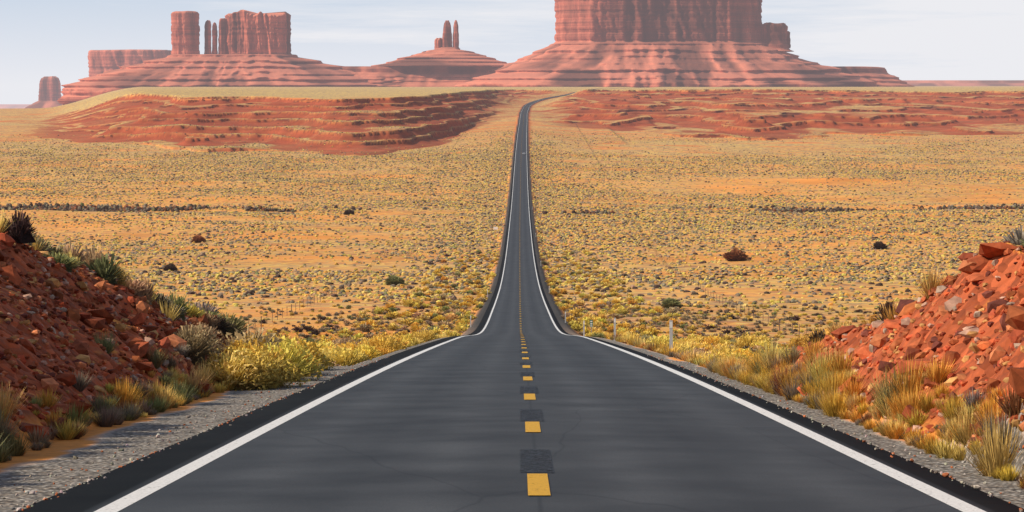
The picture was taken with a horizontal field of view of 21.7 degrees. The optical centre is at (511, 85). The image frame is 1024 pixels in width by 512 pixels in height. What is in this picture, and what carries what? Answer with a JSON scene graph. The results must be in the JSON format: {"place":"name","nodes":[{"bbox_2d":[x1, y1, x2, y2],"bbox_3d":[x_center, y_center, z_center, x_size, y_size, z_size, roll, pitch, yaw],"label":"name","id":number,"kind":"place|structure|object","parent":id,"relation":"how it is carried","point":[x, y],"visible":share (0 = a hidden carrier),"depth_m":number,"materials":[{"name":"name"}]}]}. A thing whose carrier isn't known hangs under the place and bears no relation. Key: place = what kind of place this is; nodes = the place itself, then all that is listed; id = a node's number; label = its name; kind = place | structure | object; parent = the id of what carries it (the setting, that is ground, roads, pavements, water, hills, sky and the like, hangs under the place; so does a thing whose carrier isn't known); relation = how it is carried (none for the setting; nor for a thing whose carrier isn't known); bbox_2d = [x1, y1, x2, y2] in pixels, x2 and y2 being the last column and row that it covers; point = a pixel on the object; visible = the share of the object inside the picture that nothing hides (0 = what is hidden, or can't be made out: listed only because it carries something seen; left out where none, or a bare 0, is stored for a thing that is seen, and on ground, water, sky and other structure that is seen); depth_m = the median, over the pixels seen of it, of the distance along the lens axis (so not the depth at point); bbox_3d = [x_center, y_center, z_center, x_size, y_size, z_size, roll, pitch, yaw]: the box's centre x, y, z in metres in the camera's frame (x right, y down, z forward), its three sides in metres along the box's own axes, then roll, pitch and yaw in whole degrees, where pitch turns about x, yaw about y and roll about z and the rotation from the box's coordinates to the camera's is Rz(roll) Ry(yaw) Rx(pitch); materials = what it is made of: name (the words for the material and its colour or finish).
{"place":"outdoors","nodes":[
{"label":"outdoors","id":0,"kind":"place"},
{"bbox_2d":[0,104,30,108],"bbox_3d":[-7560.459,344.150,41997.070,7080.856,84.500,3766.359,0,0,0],"label":"ridge","id":1,"kind":"structure","parent":0,"point":[3,106],"depth_m":41087.48,"materials":[{"name":"red stone"}]},
{"bbox_2d":[0,86,1023,511],"bbox_3d":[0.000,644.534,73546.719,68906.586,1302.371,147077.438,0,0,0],"label":"ground","id":2,"kind":"structure","parent":0,"point":[786,116],"depth_m":1292.99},
{"bbox_2d":[25,76,62,107],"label":"butte","id":3,"kind":"object","parent":2,"relation":"on","point":[49,95],"visible":0.91,"depth_m":14945.73,"materials":[{"name":"red stone"}]},
{"bbox_2d":[57,54,376,104],"bbox_3d":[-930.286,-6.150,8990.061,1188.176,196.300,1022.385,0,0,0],"label":"talus","id":4,"kind":"structure","parent":2,"relation":"on","point":[233,70],"depth_m":8701.30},
{"bbox_2d":[88,49,171,76],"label":"mesa","id":5,"kind":"structure","parent":4,"relation":"on","point":[100,61],"depth_m":12790.38,"materials":[{"name":"red stone"}]},
{"bbox_2d":[171,11,199,54],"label":"butte","id":6,"kind":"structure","parent":4,"relation":"on","point":[185,30],"depth_m":8957.87,"materials":[{"name":"red stone"}]},
{"bbox_2d":[204,20,211,53],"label":"rock spire","id":7,"kind":"structure","parent":4,"relation":"on","point":[207,36],"depth_m":8987.32,"materials":[{"name":"red stone"}]},
{"bbox_2d":[212,22,217,53],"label":"rock spire","id":8,"kind":"structure","parent":4,"relation":"on","point":[214,38],"depth_m":8990.39,"materials":[{"name":"red stone"}]},
{"bbox_2d":[218,18,227,53],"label":"rock spire","id":9,"kind":"structure","parent":4,"relation":"on","point":[222,40],"depth_m":8979.80,"materials":[{"name":"red stone"}]},
{"bbox_2d":[225,10,290,53],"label":"castle butte","id":10,"kind":"object","parent":4,"relation":"on","point":[250,32],"visible":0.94,"depth_m":8921.04,"materials":[{"name":"red stone"}]},
{"bbox_2d":[248,116,471,330],"bbox_3d":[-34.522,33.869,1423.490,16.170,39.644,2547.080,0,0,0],"label":"fence","id":11,"kind":"object","parent":2,"relation":"on","point":[349,279],"visible":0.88,"depth_m":446.97,"materials":[{"name":"brown"}]},
{"bbox_2d":[351,72,403,86],"bbox_3d":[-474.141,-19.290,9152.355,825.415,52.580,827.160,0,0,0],"label":"rock ledges","id":12,"kind":"object","parent":2,"relation":"on","point":[378,82],"visible":0.16,"depth_m":8788.62,"materials":[{"name":"red stone"}]},
{"bbox_2d":[0,355,1022,511],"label":"shoulder pebbles","id":13,"kind":"object","parent":2,"relation":"on","point":[946,474],"visible":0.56,"depth_m":33.02,"materials":[{"name":"grey gravel"}]},
{"bbox_2d":[0,98,1023,308],"bbox_3d":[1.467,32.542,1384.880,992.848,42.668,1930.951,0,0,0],"label":"shrubs","id":14,"kind":"object","parent":2,"relation":"on","point":[384,296],"visible":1,"depth_m":1035.24,"materials":[{"name":"plant"}]},
{"bbox_2d":[0,208,1023,488],"bbox_3d":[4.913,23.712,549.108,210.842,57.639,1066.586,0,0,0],"label":"shrubs","id":15,"kind":"object","parent":2,"relation":"on","point":[268,360],"visible":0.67,"depth_m":55.99,"materials":[{"name":"plant"}]},
{"bbox_2d":[0,229,1023,457],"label":"rubble rocks","id":16,"kind":"object","parent":2,"relation":"on","point":[972,265],"visible":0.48,"depth_m":42.66,"materials":[{"name":"red stone"}]},
{"bbox_2d":[583,320,584,335],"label":"delineator","id":17,"kind":"object","parent":2,"relation":"on","point":[583,327],"visible":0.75,"depth_m":214.99,"materials":[{"name":"grey plastic"}]},
{"bbox_2d":[613,318,615,340],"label":"delineator","id":18,"kind":"object","parent":2,"relation":"on","point":[614,327],"visible":0.71,"depth_m":145.99,"materials":[{"name":"grey plastic"}]},
{"bbox_2d":[340,66,914,86],"bbox_3d":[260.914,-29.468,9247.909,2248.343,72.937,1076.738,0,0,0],"label":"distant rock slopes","id":19,"kind":"structure","parent":2,"relation":"on","point":[423,76],"depth_m":8841.17,"materials":[{"name":"red stone"}]},
{"bbox_2d":[372,47,506,66],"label":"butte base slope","id":20,"kind":"structure","parent":19,"relation":"on","point":[446,57],"depth_m":8857.69,"materials":[{"name":"red stone"}]},
{"bbox_2d":[434,38,442,48],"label":"rock block","id":21,"kind":"structure","parent":20,"relation":"on","point":[438,42],"depth_m":8987.59,"materials":[{"name":"red stone"}]},
{"bbox_2d":[442,20,451,46],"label":"spire","id":22,"kind":"structure","parent":20,"relation":"on","point":[447,37],"depth_m":8985.50,"materials":[{"name":"red stone"}]},
{"bbox_2d":[453,20,458,47],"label":"spire","id":23,"kind":"structure","parent":20,"relation":"on","point":[455,37],"depth_m":8988.86,"materials":[{"name":"red stone"}]},
{"bbox_2d":[454,0,876,87],"bbox_3d":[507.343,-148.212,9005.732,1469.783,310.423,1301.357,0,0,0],"label":"butte","id":24,"kind":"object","parent":2,"relation":"on","point":[657,43],"visible":0.94,"depth_m":8703.36,"materials":[{"name":"red stone"}]},
{"bbox_2d":[760,22,793,51],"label":"eagle mesa shoulder","id":25,"kind":"object","parent":24,"relation":"on","point":[774,35],"visible":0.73,"depth_m":8799.70},
{"bbox_2d":[786,31,790,47],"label":"eagle mesa pinnacle","id":26,"kind":"object","parent":25,"relation":"on","point":[788,39],"visible":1,"depth_m":8841.11,"materials":[{"name":"stone"}]},
{"bbox_2d":[669,320,672,348],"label":"delineator","id":27,"kind":"object","parent":2,"relation":"on","point":[670,332],"visible":0.71,"depth_m":91.99,"materials":[{"name":"grey plastic"}]},
{"bbox_2d":[576,124,823,335],"bbox_3d":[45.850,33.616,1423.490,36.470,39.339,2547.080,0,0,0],"label":"fence","id":28,"kind":"object","parent":2,"relation":"on","point":[705,288],"visible":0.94,"depth_m":428.97,"materials":[{"name":"brown"}]},
{"bbox_2d":[0,0,1023,103],"label":"sky","id":29,"kind":"structure","parent":0,"point":[910,39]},
{"bbox_2d":[16,92,1023,511],"bbox_3d":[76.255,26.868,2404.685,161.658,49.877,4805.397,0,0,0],"label":"road","id":30,"kind":"structure","parent":0,"point":[440,428],"depth_m":31.79,"materials":[{"name":"grey asphalt"}]},
{"bbox_2d":[94,98,543,511],"bbox_3d":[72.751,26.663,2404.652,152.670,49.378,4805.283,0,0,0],"label":"edge line","id":31,"kind":"object","parent":30,"relation":"on","point":[136,495],"visible":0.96,"depth_m":32.19,"materials":[{"name":"white paint"}]},
{"bbox_2d":[519,130,549,494],"bbox_3d":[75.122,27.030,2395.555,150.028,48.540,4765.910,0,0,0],"label":"dashes","id":32,"kind":"object","parent":30,"relation":"on","point":[541,483],"visible":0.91,"depth_m":26.06,"materials":[{"name":"yellow paint"}]},
{"bbox_2d":[519,128,553,472],"bbox_3d":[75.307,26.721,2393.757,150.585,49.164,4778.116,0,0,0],"label":"tar patches","id":33,"kind":"object","parent":30,"relation":"on","point":[531,458],"visible":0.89,"depth_m":30.32,"materials":[{"name":"black asphalt"}]},
{"bbox_2d":[527,98,985,511],"bbox_3d":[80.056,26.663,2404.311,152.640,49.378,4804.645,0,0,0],"label":"edge line","id":34,"kind":"object","parent":30,"relation":"on","point":[942,496],"visible":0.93,"depth_m":32.01,"materials":[{"name":"white paint"}]},
{"bbox_2d":[903,80,1023,85],"bbox_3d":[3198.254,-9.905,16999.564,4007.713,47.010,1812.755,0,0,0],"label":"ridge","id":35,"kind":"structure","parent":0,"point":[966,82],"depth_m":16375.33,"materials":[{"name":"red stone"}]}
]}

